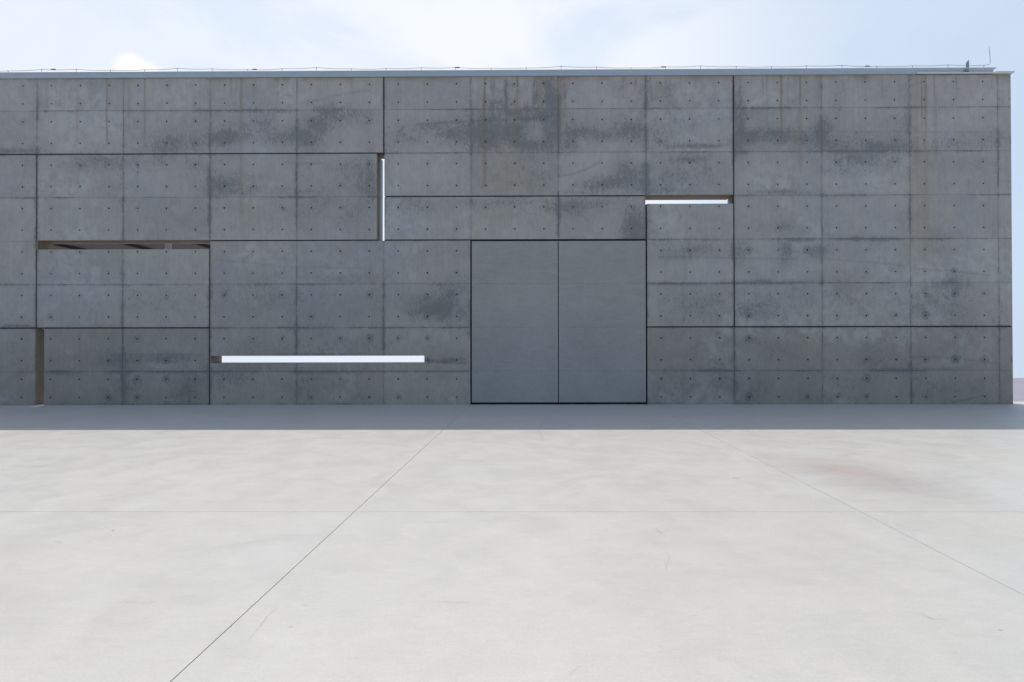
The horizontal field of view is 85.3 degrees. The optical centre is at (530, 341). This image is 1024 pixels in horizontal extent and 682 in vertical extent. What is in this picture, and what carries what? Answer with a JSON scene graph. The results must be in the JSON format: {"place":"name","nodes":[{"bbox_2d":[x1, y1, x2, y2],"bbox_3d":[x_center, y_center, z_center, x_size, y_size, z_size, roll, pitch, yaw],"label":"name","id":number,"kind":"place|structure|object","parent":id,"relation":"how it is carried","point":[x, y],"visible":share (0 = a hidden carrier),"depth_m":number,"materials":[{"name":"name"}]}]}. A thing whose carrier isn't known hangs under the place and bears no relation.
{"place":"outdoors","nodes":[
{"label":"outdoors","id":0,"kind":"place"},
{"bbox_2d":[0,402,1023,681],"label":"pavement","id":1,"kind":"structure","parent":0,"point":[678,542],"depth_m":3.42,"materials":[{"name":"concrete"}]},
{"bbox_2d":[0,67,1014,404],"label":"concrete building","id":2,"kind":"structure","parent":1,"relation":"on","point":[492,237],"depth_m":11.43,"materials":[{"name":"concrete"}]},
{"bbox_2d":[54,244,209,249],"bbox_3d":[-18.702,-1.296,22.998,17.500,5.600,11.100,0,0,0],"label":"window slot","id":3,"kind":"object","parent":2,"relation":"in","point":[128,246],"visible":0.01,"depth_m":22.37,"materials":[{"name":"glass"}]},
{"bbox_2d":[24,48,990,71],"bbox_3d":[-7.309,-5.843,11.703,33.800,0.579,0.018,0,0,0],"label":"lightning conductor","id":4,"kind":"object","parent":2,"relation":"on","point":[509,68],"visible":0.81,"depth_m":11.65,"materials":[{"name":"metal"}]},
{"bbox_2d":[472,241,557,401],"bbox_3d":[-0.328,-0.409,11.467,1.772,3.317,0.084,0,0,0],"label":"door leaf","id":5,"kind":"structure","parent":2,"relation":"in","point":[515,283],"depth_m":11.42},
{"bbox_2d":[558,241,645,401],"bbox_3d":[1.468,-0.412,11.456,1.786,3.317,0.084,0,0,0],"label":"door leaf","id":6,"kind":"structure","parent":2,"relation":"in","point":[602,284],"depth_m":11.41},
{"bbox_2d":[0,0,1023,377],"label":"sky","id":7,"kind":"structure","parent":0,"point":[60,35],"materials":[{"name":"blue"}]},
{"bbox_2d":[1013,378,1023,401],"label":"road","id":8,"kind":"structure","parent":0,"point":[1018,389],"depth_m":34.92,"materials":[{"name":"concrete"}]}
]}

